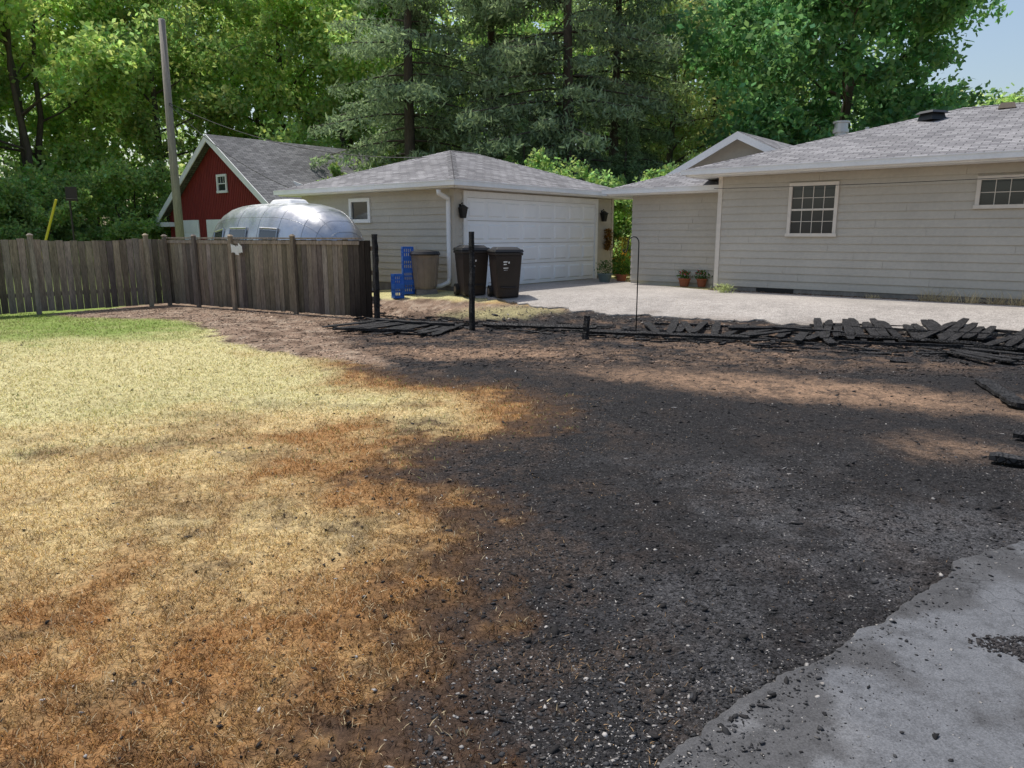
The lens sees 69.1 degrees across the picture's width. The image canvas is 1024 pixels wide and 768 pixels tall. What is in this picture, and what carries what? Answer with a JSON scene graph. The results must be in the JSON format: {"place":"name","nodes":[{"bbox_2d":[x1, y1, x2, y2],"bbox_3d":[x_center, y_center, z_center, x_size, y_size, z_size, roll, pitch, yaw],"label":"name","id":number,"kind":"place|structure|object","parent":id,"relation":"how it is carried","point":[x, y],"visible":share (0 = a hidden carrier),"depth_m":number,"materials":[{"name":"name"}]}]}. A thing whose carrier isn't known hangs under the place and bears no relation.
{"place":"outdoors","nodes":[
{"label":"outdoors","id":0,"kind":"place"},
{"bbox_2d":[41,187,77,252],"bbox_3d":[-15.155,-4.981,24.921,1.916,3.150,0.523,4,12,18],"label":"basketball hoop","id":1,"kind":"object","parent":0,"point":[71,193],"visible":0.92,"depth_m":24.78,"materials":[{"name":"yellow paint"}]},
{"bbox_2d":[0,297,685,767],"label":"dry grass","id":2,"kind":"structure","parent":0,"point":[170,653],"depth_m":3.64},
{"bbox_2d":[0,253,1023,767],"bbox_3d":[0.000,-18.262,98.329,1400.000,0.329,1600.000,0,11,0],"label":"ground","id":3,"kind":"structure","parent":0,"point":[860,447],"depth_m":4.44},
{"bbox_2d":[0,0,50,131],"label":"deciduous tree","id":4,"kind":"object","parent":3,"relation":"on","point":[4,81],"visible":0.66,"depth_m":35.35,"materials":[{"name":"green plant"}]},
{"bbox_2d":[0,174,61,266],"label":"understory shrub","id":5,"kind":"object","parent":3,"relation":"on","point":[5,207],"visible":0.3,"depth_m":32.44,"materials":[{"name":"green plant"}]},
{"bbox_2d":[0,171,108,267],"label":"understory shrub","id":6,"kind":"object","parent":3,"relation":"on","point":[12,228],"visible":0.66,"depth_m":32.15,"materials":[{"name":"green plant"}]},
{"bbox_2d":[0,233,168,314],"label":"wooden fence","id":7,"kind":"object","parent":3,"relation":"on","point":[147,261],"visible":0.97,"depth_m":15.78,"materials":[{"name":"brown wood"}]},
{"bbox_2d":[0,0,170,265],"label":"deciduous tree","id":8,"kind":"object","parent":3,"relation":"on","point":[40,64],"visible":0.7,"depth_m":35.90,"materials":[{"name":"green plant"}]},
{"bbox_2d":[0,0,188,254],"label":"deciduous tree","id":9,"kind":"object","parent":3,"relation":"on","point":[54,126],"visible":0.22,"depth_m":40.44,"materials":[{"name":"green plant"}]},
{"bbox_2d":[31,156,171,260],"bbox_3d":[-18.500,-8.151,36.360,6.153,5.475,8.946,9,14,37],"label":"understory shrub","id":10,"kind":"object","parent":3,"relation":"on","point":[120,184],"visible":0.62,"depth_m":34.92,"materials":[{"name":"green plant"}]},
{"bbox_2d":[18,0,276,233],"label":"deciduous tree","id":11,"kind":"object","parent":3,"relation":"on","point":[139,125],"visible":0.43,"depth_m":41.04,"materials":[{"name":"green plant"}]},
{"bbox_2d":[158,18,184,239],"bbox_3d":[-11.600,-7.769,25.469,0.300,8.801,0.300,0,11,0],"label":"utility pole","id":12,"kind":"object","parent":3,"relation":"on","point":[176,195],"visible":0.79,"depth_m":25.24,"materials":[{"name":"grey wood"}]},
{"bbox_2d":[169,104,288,187],"bbox_3d":[-8.727,-7.408,23.042,7.358,3.171,0.022,9,15,39],"label":"overhead cable","id":13,"kind":"object","parent":12,"relation":"attached to","point":[225,152],"visible":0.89,"depth_m":23.30,"materials":[{"name":"grey plastic"}]},
{"bbox_2d":[169,103,456,157],"bbox_3d":[-6.527,-7.829,22.601,11.413,2.274,0.022,6,13,28],"label":"overhead cable","id":14,"kind":"object","parent":12,"relation":"attached to","point":[302,147],"visible":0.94,"depth_m":22.56,"materials":[{"name":"grey plastic"}]},
{"bbox_2d":[127,0,334,141],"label":"deciduous tree","id":15,"kind":"object","parent":3,"relation":"on","point":[240,20],"visible":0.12,"depth_m":45.61,"materials":[{"name":"green plant"}]},
{"bbox_2d":[128,0,394,146],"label":"deciduous tree","id":16,"kind":"object","parent":3,"relation":"on","point":[186,51],"visible":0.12,"depth_m":43.37,"materials":[{"name":"green plant"}]},
{"bbox_2d":[156,134,375,239],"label":"red barn","id":17,"kind":"structure","parent":3,"relation":"on","point":[217,184],"depth_m":32.26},
{"bbox_2d":[216,174,227,192],"bbox_3d":[-12.373,-8.539,31.663,0.840,0.770,0.064,9,15,39],"label":"barn loft window frame","id":18,"kind":"structure","parent":17,"relation":"in","point":[219,175],"depth_m":31.61,"materials":[{"name":"white paint"}]},
{"bbox_2d":[161,234,373,317],"bbox_3d":[-5.305,-2.276,15.616,6.158,1.710,0.177,7,13,30],"label":"wooden fence","id":19,"kind":"object","parent":3,"relation":"on","point":[324,277],"visible":0.98,"depth_m":15.43,"materials":[{"name":"brown wood"}]},
{"bbox_2d":[0,383,566,767],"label":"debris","id":20,"kind":"object","parent":3,"relation":"on","point":[259,708],"visible":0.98,"depth_m":2.98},
{"bbox_2d":[211,199,372,291],"bbox_3d":[-5.237,-3.198,17.898,5.991,2.420,2.173,9,15,39],"label":"travel trailer","id":21,"kind":"object","parent":3,"relation":"on","point":[297,218],"visible":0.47,"depth_m":16.81,"materials":[{"name":"metal"}]},
{"bbox_2d":[230,0,440,151],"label":"deciduous tree","id":22,"kind":"object","parent":3,"relation":"on","point":[286,97],"visible":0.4,"depth_m":41.67,"materials":[{"name":"green plant"}]},
{"bbox_2d":[371,234,379,318],"bbox_3d":[-2.561,-1.976,14.005,0.091,1.663,0.091,-11,16,-44],"label":"charred fence post","id":23,"kind":"object","parent":3,"relation":"on","point":[376,287],"visible":0.92,"depth_m":13.97,"materials":[{"name":"black wood"}]},
{"bbox_2d":[316,144,434,180],"bbox_3d":[-5.732,-8.406,36.347,6.768,6.023,9.840,6,13,29],"label":"understory shrub","id":24,"kind":"object","parent":3,"relation":"on","point":[335,169],"visible":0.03,"depth_m":33.54,"materials":[{"name":"green plant"}]},
{"bbox_2d":[253,0,513,151],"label":"deciduous tree","id":25,"kind":"object","parent":3,"relation":"on","point":[298,41],"visible":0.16,"depth_m":41.10,"materials":[{"name":"green plant"}]},
{"bbox_2d":[322,320,464,336],"bbox_3d":[-1.976,-0.980,12.788,2.299,0.084,1.704,6,13,28],"label":"charred fence panel","id":26,"kind":"object","parent":3,"relation":"on","point":[436,329],"visible":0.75,"depth_m":12.68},
{"bbox_2d":[391,286,403,298],"bbox_3d":[-2.600,-2.093,16.919,0.230,0.268,0.230,-6,13,-28],"label":"milk crate","id":27,"kind":"object","parent":3,"relation":"on","point":[395,292],"visible":0.99,"depth_m":16.84,"materials":[{"name":"blue plastic"}]},
{"bbox_2d":[391,274,403,285],"bbox_3d":[-2.600,-2.360,16.866,0.230,0.268,0.230,-6,13,-28],"label":"milk crate","id":28,"kind":"object","parent":27,"relation":"on","point":[400,279],"visible":1,"depth_m":16.79,"materials":[{"name":"blue plastic"}]},
{"bbox_2d":[307,0,505,174],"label":"spruce tree","id":29,"kind":"object","parent":3,"relation":"on","point":[404,92],"visible":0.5,"depth_m":32.19,"materials":[{"name":"green plant"}]},
{"bbox_2d":[404,282,414,293],"bbox_3d":[-2.420,-2.241,17.348,0.250,0.268,0.250,-3,12,-17],"label":"milk crate","id":30,"kind":"object","parent":3,"relation":"on","point":[410,288],"visible":0.69,"depth_m":17.24,"materials":[{"name":"blue plastic"}]},
{"bbox_2d":[402,270,413,281],"bbox_3d":[-2.420,-2.508,17.295,0.250,0.268,0.250,-3,12,-17],"label":"milk crate","id":31,"kind":"object","parent":30,"relation":"on","point":[408,276],"visible":0.8,"depth_m":17.19,"materials":[{"name":"blue plastic"}]},
{"bbox_2d":[401,258,412,270],"bbox_3d":[-2.420,-2.775,17.241,0.250,0.268,0.250,-3,12,-17],"label":"milk crate","id":32,"kind":"object","parent":31,"relation":"on","point":[405,264],"visible":0.87,"depth_m":17.13,"materials":[{"name":"blue plastic"}]},
{"bbox_2d":[401,247,413,258],"bbox_3d":[-2.420,-3.041,17.188,0.250,0.268,0.250,-3,12,-17],"label":"milk crate","id":33,"kind":"object","parent":32,"relation":"on","point":[405,252],"visible":0.82,"depth_m":17.07,"materials":[{"name":"blue plastic"}]},
{"bbox_2d":[409,250,439,295],"bbox_3d":[-2.020,-2.580,17.280,0.723,1.045,0.730,0,11,0],"label":"tan trash can","id":34,"kind":"object","parent":3,"relation":"on","point":[425,264],"visible":0.98,"depth_m":17.05,"materials":[{"name":"plastic"}]},
{"bbox_2d":[319,0,562,146],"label":"deciduous tree","id":35,"kind":"object","parent":3,"relation":"on","point":[530,26],"visible":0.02,"depth_m":44.02,"materials":[{"name":"green plant"}]},
{"bbox_2d":[273,150,632,290],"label":"detached garage","id":36,"kind":"structure","parent":3,"relation":"on","point":[553,226],"depth_m":19.01,"materials":[{"name":"paint"}]},
{"bbox_2d":[348,198,371,222],"bbox_3d":[-3.944,-4.485,19.226,0.880,0.620,0.064,9,15,39],"label":"garage window frame","id":37,"kind":"structure","parent":36,"relation":"in","point":[367,200],"depth_m":19.14,"materials":[{"name":"white paint"}]},
{"bbox_2d":[352,202,367,218],"bbox_3d":[-3.924,-4.490,19.250,0.660,0.440,0.005,9,15,39],"label":"garage window glass","id":38,"kind":"structure","parent":36,"relation":"in","point":[359,209],"depth_m":19.26,"materials":[{"name":"grey"}]},
{"bbox_2d":[467,198,594,286],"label":"garage door panels","id":39,"kind":"structure","parent":36,"relation":"in","point":[575,241],"depth_m":19.76,"materials":[{"name":"paint"}]},
{"bbox_2d":[604,228,614,250],"bbox_3d":[2.830,-4.299,22.109,0.450,0.698,0.388,0,11,0],"label":"hanging flower basket","id":40,"kind":"object","parent":36,"relation":"attached to","point":[607,242],"visible":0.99,"depth_m":22.07,"materials":[{"name":"brown plant"}]},
{"bbox_2d":[469,232,474,330],"bbox_3d":[-0.677,-1.697,12.511,0.081,1.701,0.081,11,16,44],"label":"charred fence post","id":41,"kind":"object","parent":3,"relation":"on","point":[471,286],"visible":0.96,"depth_m":12.49,"materials":[{"name":"black wood"}]},
{"bbox_2d":[385,0,574,162],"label":"spruce tree","id":42,"kind":"object","parent":3,"relation":"on","point":[469,10],"visible":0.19,"depth_m":33.75,"materials":[{"name":"green plant"}]},
{"bbox_2d":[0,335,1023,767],"bbox_3d":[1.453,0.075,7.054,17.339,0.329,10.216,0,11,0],"label":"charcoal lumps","id":43,"kind":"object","parent":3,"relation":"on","point":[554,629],"visible":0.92,"depth_m":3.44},
{"bbox_2d":[0,0,1023,252],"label":"distant woodland","id":44,"kind":"object","parent":3,"relation":"on","point":[182,126],"visible":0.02,"depth_m":59.14,"materials":[{"name":"green plant"}]},
{"bbox_2d":[508,117,535,165],"bbox_3d":[0.431,-7.476,30.213,3.367,6.643,2.945,-4,12,-19],"label":"spruce tree","id":45,"kind":"object","parent":3,"relation":"on","point":[522,129],"visible":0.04,"depth_m":29.62,"materials":[{"name":"green plant"}]},
{"bbox_2d":[50,306,1023,383],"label":"wood chip mulch","id":46,"kind":"object","parent":3,"relation":"on","point":[531,341],"visible":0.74,"depth_m":10.84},
{"bbox_2d":[503,147,616,181],"bbox_3d":[0.800,-6.250,28.180,8.051,4.928,5.538,-4,12,-18],"label":"understory shrub","id":47,"kind":"object","parent":3,"relation":"on","point":[547,164],"depth_m":26.23,"materials":[{"name":"green plant"}]},
{"bbox_2d":[450,0,684,185],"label":"spruce tree","id":48,"kind":"object","parent":3,"relation":"on","point":[558,123],"visible":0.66,"depth_m":29.98,"materials":[{"name":"green plant"}]},
{"bbox_2d":[142,339,1023,767],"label":"charred gravel","id":49,"kind":"structure","parent":3,"relation":"on","point":[642,729],"depth_m":3.04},
{"bbox_2d":[582,315,590,339],"bbox_3d":[1.152,-0.855,11.558,0.096,0.427,0.096,11,16,44],"label":"charred post stump","id":50,"kind":"object","parent":3,"relation":"on","point":[586,329],"visible":0.88,"depth_m":11.53,"materials":[{"name":"black wood"}]},
{"bbox_2d":[495,0,688,171],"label":"deciduous tree","id":51,"kind":"object","parent":3,"relation":"on","point":[557,22],"visible":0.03,"depth_m":47.73,"materials":[{"name":"green plant"}]},
{"bbox_2d":[526,0,696,176],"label":"spruce tree","id":52,"kind":"object","parent":3,"relation":"on","point":[634,64],"visible":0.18,"depth_m":34.48,"materials":[{"name":"green plant"}]},
{"bbox_2d":[613,236,630,279],"bbox_3d":[3.122,-3.571,21.202,0.717,1.314,0.661,0,11,0],"label":"golden shrub","id":53,"kind":"object","parent":3,"relation":"on","point":[624,244],"visible":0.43,"depth_m":21.14,"materials":[{"name":"green plant"}]},
{"bbox_2d":[612,185,632,273],"bbox_3d":[3.720,-4.937,25.240,5.546,3.395,3.815,-6,13,-27],"label":"understory shrub","id":54,"kind":"object","parent":3,"relation":"on","point":[624,207],"visible":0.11,"depth_m":24.30,"materials":[{"name":"green plant"}]},
{"bbox_2d":[603,111,644,183],"bbox_3d":[4.696,-7.700,30.542,3.092,6.975,3.536,-3,12,-15],"label":"spruce tree","id":55,"kind":"object","parent":3,"relation":"on","point":[619,163],"visible":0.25,"depth_m":29.95,"materials":[{"name":"green plant"}]},
{"bbox_2d":[579,161,678,243],"bbox_3d":[4.558,-5.776,27.107,4.923,4.380,7.157,1,11,5],"label":"understory shrub","id":56,"kind":"object","parent":3,"relation":"on","point":[612,182],"visible":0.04,"depth_m":25.82,"materials":[{"name":"green plant"}]},
{"bbox_2d":[623,236,638,330],"bbox_3d":[1.954,-1.589,12.023,0.364,1.579,0.020,0,11,0],"label":"shepherds hook","id":57,"kind":"object","parent":3,"relation":"on","point":[637,276],"visible":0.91,"depth_m":11.97,"materials":[{"name":"black metal"}]},
{"bbox_2d":[617,149,700,184],"bbox_3d":[7.731,-6.293,28.396,8.051,4.928,5.538,0,11,-2],"label":"understory shrub","id":58,"kind":"object","parent":3,"relation":"on","point":[623,178],"depth_m":27.02,"materials":[{"name":"green plant"}]},
{"bbox_2d":[631,280,714,287],"bbox_3d":[6.411,-3.713,20.462,4.200,2.820,5.000,9,15,39],"label":"foundation","id":59,"kind":"object","parent":3,"relation":"on","point":[669,283],"visible":0.14,"depth_m":19.38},
{"bbox_2d":[630,193,717,283],"bbox_3d":[6.004,-4.070,20.713,3.230,2.220,5.030,9,15,39],"label":"wing siding","id":60,"kind":"object","parent":59,"relation":"attached to","point":[674,234],"visible":0.83,"depth_m":19.04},
{"bbox_2d":[602,185,718,197],"bbox_3d":[7.491,-4.976,19.299,8.214,0.155,6.214,9,15,39],"label":"wing roof fascia gutter","id":61,"kind":"object","parent":60,"relation":"attached to","point":[630,193],"visible":0.18,"depth_m":18.52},
{"bbox_2d":[616,173,718,188],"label":"wing roof shingles","id":62,"kind":"object","parent":60,"relation":"on","point":[675,180],"visible":0.17,"depth_m":18.80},
{"bbox_2d":[335,318,1023,350],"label":"charred fence rails","id":63,"kind":"object","parent":3,"relation":"on","point":[928,342],"visible":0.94,"depth_m":11.56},
{"bbox_2d":[676,269,691,286],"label":"potted geranium","id":64,"kind":"object","parent":3,"relation":"on","point":[684,281],"visible":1,"depth_m":18.68,"materials":[{"name":"brown ceramic"}]},
{"bbox_2d":[353,312,1023,364],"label":"charred board fragments","id":65,"kind":"object","parent":3,"relation":"on","point":[866,349],"visible":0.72,"depth_m":11.27,"materials":[{"name":"black wood"}]},
{"bbox_2d":[572,0,819,165],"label":"deciduous tree","id":66,"kind":"object","parent":3,"relation":"on","point":[682,152],"visible":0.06,"depth_m":42.54,"materials":[{"name":"green plant"}]},
{"bbox_2d":[643,319,748,334],"bbox_3d":[3.134,-0.935,12.450,1.735,0.129,1.664,0,11,0],"label":"charred fence panel","id":67,"kind":"object","parent":3,"relation":"on","point":[682,326],"visible":0.69,"depth_m":12.44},
{"bbox_2d":[578,0,818,175],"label":"deciduous tree","id":68,"kind":"object","parent":3,"relation":"on","point":[712,117],"visible":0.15,"depth_m":38.74,"materials":[{"name":"green plant"}]},
{"bbox_2d":[692,270,712,286],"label":"potted geranium","id":69,"kind":"object","parent":3,"relation":"on","point":[701,280],"visible":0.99,"depth_m":18.54,"materials":[{"name":"brown ceramic"}]},
{"bbox_2d":[429,368,1016,766],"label":"burnt stubble","id":70,"kind":"object","parent":3,"relation":"on","point":[624,611],"visible":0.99,"depth_m":2.95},
{"bbox_2d":[710,283,736,292],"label":"grass clump","id":71,"kind":"object","parent":3,"relation":"on","point":[722,287],"visible":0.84,"depth_m":16.61,"materials":[{"name":"green plant"}]},
{"bbox_2d":[622,0,831,157],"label":"deciduous tree","id":72,"kind":"object","parent":3,"relation":"on","point":[726,85],"visible":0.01,"depth_m":50.49,"materials":[{"name":"green plant"}]},
{"bbox_2d":[740,329,835,344],"bbox_3d":[4.282,-0.756,11.575,1.378,0.123,1.669,0,11,0],"label":"charred fence panel","id":73,"kind":"object","parent":3,"relation":"on","point":[800,336],"visible":0.87,"depth_m":11.54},
{"bbox_2d":[657,0,1013,152],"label":"maple tree","id":74,"kind":"object","parent":3,"relation":"on","point":[791,50],"visible":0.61,"depth_m":31.39,"materials":[{"name":"green plant"}]},
{"bbox_2d":[659,541,1023,767],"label":"asphalt slab","id":75,"kind":"structure","parent":3,"relation":"on","point":[1000,742],"depth_m":2.57,"materials":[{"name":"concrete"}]},
{"bbox_2d":[966,633,1023,661],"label":"pothole rubble","id":76,"kind":"object","parent":75,"relation":"on","point":[1014,649],"visible":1,"depth_m":2.90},
{"bbox_2d":[813,318,946,345],"bbox_3d":[5.760,-0.832,11.582,1.952,0.231,1.767,4,12,20],"label":"charred fence panel","id":77,"kind":"object","parent":3,"relation":"on","point":[849,323],"visible":0.77,"depth_m":11.69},
{"bbox_2d":[738,165,1023,297],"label":"house wall","id":78,"kind":"structure","parent":3,"relation":"on","point":[1004,173],"depth_m":13.97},
{"bbox_2d":[666,131,775,174],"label":"gable fascia","id":79,"kind":"structure","parent":78,"relation":"on","point":[753,142],"depth_m":20.27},
{"bbox_2d":[756,288,793,293],"bbox_3d":[5.930,-2.110,16.796,0.850,0.100,0.012,9,15,39],"label":"crawlspace vent","id":80,"kind":"object","parent":78,"relation":"attached to","point":[773,290],"visible":1,"depth_m":16.79,"materials":[{"name":"black metal"}]},
{"bbox_2d":[680,150,1023,179],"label":"house roof fascia gutter","id":81,"kind":"object","parent":78,"relation":"attached to","point":[922,161],"visible":0.42,"depth_m":14.72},
{"bbox_2d":[696,103,1023,168],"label":"house roof shingles","id":82,"kind":"object","parent":78,"relation":"on","point":[981,129],"visible":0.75,"depth_m":15.64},
{"bbox_2d":[833,120,849,135],"bbox_3d":[8.609,-6.318,19.518,0.409,1.100,0.420,0,11,0],"label":"flue pipe","id":83,"kind":"object","parent":82,"relation":"on","point":[840,127],"visible":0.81,"depth_m":19.31,"materials":[{"name":"silver metal"}]},
{"bbox_2d":[686,102,1023,169],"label":"house roof caps","id":84,"kind":"object","parent":82,"relation":"on","point":[829,138],"visible":0.44,"depth_m":17.15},
{"bbox_2d":[915,109,949,121],"bbox_3d":[9.537,-6.087,16.866,0.500,0.210,0.500,-3,12,-17],"label":"roof vent","id":85,"kind":"object","parent":82,"relation":"on","point":[932,114],"visible":0.96,"depth_m":16.71,"materials":[{"name":"black metal"}]},
{"bbox_2d":[714,176,1023,188],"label":"clothes line","id":86,"kind":"object","parent":78,"relation":"attached to","point":[871,183],"visible":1,"depth_m":14.72,"materials":[{"name":"grey"}]},
{"bbox_2d":[718,162,1023,298],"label":"house siding","id":87,"kind":"object","parent":78,"relation":"attached to","point":[967,247],"visible":0.84,"depth_m":15.17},
{"bbox_2d":[713,177,723,285],"bbox_3d":[4.871,-3.568,17.455,0.101,2.520,0.136,9,15,39],"label":"house corner board","id":88,"kind":"object","parent":87,"relation":"attached to","point":[718,231],"visible":0.86,"depth_m":17.40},
{"bbox_2d":[785,181,839,236],"bbox_3d":[6.459,-3.753,15.989,1.080,1.140,0.064,9,15,39],"label":"house window frame","id":89,"kind":"object","parent":87,"relation":"in","point":[810,234],"visible":0.88,"depth_m":15.97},
{"bbox_2d":[790,185,835,232],"bbox_3d":[6.479,-3.758,16.013,0.900,1.000,0.005,9,15,39],"label":"house window glass","id":90,"kind":"object","parent":89,"relation":"in","point":[798,194],"visible":0.86,"depth_m":16.01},
{"bbox_2d":[973,174,1023,208],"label":"window frame","id":91,"kind":"object","parent":87,"relation":"in","point":[976,205],"visible":1,"depth_m":13.88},
{"bbox_2d":[979,178,1023,204],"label":"house window high glass","id":92,"kind":"object","parent":91,"relation":"in","point":[1001,195],"visible":1,"depth_m":13.82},
{"bbox_2d":[914,318,1023,349],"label":"charred fence panel","id":93,"kind":"object","parent":3,"relation":"on","point":[958,325],"visible":0.88,"depth_m":11.02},
{"bbox_2d":[939,344,1023,362],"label":"charred fence panel","id":94,"kind":"object","parent":3,"relation":"on","point":[969,351],"visible":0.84,"depth_m":9.85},
{"bbox_2d":[969,93,1018,105],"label":"deciduous tree","id":95,"kind":"object","parent":3,"relation":"on","point":[1011,98],"depth_m":50.25,"materials":[{"name":"green plant"}]},
{"bbox_2d":[974,378,1023,464],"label":"charred planks","id":96,"kind":"object","parent":3,"relation":"on","point":[1010,398],"visible":1,"depth_m":7.01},
{"bbox_2d":[0,0,1023,224],"label":"sky","id":97,"kind":"structure","parent":0,"point":[996,55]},
{"bbox_2d":[689,139,763,168],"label":"gable wall","id":98,"kind":"structure","parent":0,"point":[737,148],"depth_m":20.64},
{"bbox_2d":[459,278,1023,343],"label":"driveway","id":99,"kind":"structure","parent":0,"point":[615,297],"depth_m":14.10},
{"bbox_2d":[453,245,489,294],"bbox_3d":[-0.910,-2.538,16.602,0.658,1.108,0.795,-4,12,-20],"label":"wheeled trash bin","id":100,"kind":"object","parent":99,"relation":"on","point":[461,252],"visible":0.93,"depth_m":16.34,"materials":[{"name":"brown plastic"}]},
{"bbox_2d":[487,247,523,296],"bbox_3d":[-0.158,-2.419,16.116,0.637,1.088,0.770,-3,12,-16],"label":"wheeled trash bin","id":101,"kind":"object","parent":99,"relation":"on","point":[505,266],"visible":1,"depth_m":15.83,"materials":[{"name":"brown plastic"}]},
{"bbox_2d":[594,260,615,281],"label":"potted plant","id":102,"kind":"object","parent":99,"relation":"on","point":[605,277],"visible":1,"depth_m":20.32,"materials":[{"name":"green plant"}]},
{"bbox_2d":[608,250,630,280],"bbox_3d":[3.120,-3.284,20.604,0.847,0.882,0.773,7,13,31],"label":"potted plant","id":103,"kind":"object","parent":99,"relation":"on","point":[620,276],"visible":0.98,"depth_m":20.59,"materials":[{"name":"green plant"}]},
{"bbox_2d":[464,305,1017,345],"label":"driveway gravel","id":104,"kind":"structure","parent":99,"relation":"on","point":[642,322],"depth_m":13.67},
{"bbox_2d":[708,289,1015,304],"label":"foundation mulch","id":105,"kind":"object","parent":99,"relation":"on","point":[860,297],"visible":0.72,"depth_m":15.52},
{"bbox_2d":[914,289,943,300],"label":"dry grass tuft","id":106,"kind":"object","parent":105,"relation":"on","point":[928,298],"visible":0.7,"depth_m":14.50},
{"bbox_2d":[930,287,961,301],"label":"dry grass tuft","id":107,"kind":"object","parent":105,"relation":"on","point":[950,300],"visible":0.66,"depth_m":14.31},
{"bbox_2d":[976,287,1014,304],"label":"dry grass tuft","id":108,"kind":"object","parent":105,"relation":"on","point":[996,299],"visible":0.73,"depth_m":13.82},
{"bbox_2d":[738,131,793,148],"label":"gable roof","id":109,"kind":"structure","parent":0,"point":[775,144],"depth_m":20.66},
{"bbox_2d":[714,286,1023,303],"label":"house foundation","id":110,"kind":"object","parent":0,"point":[853,294],"visible":0.2,"depth_m":15.60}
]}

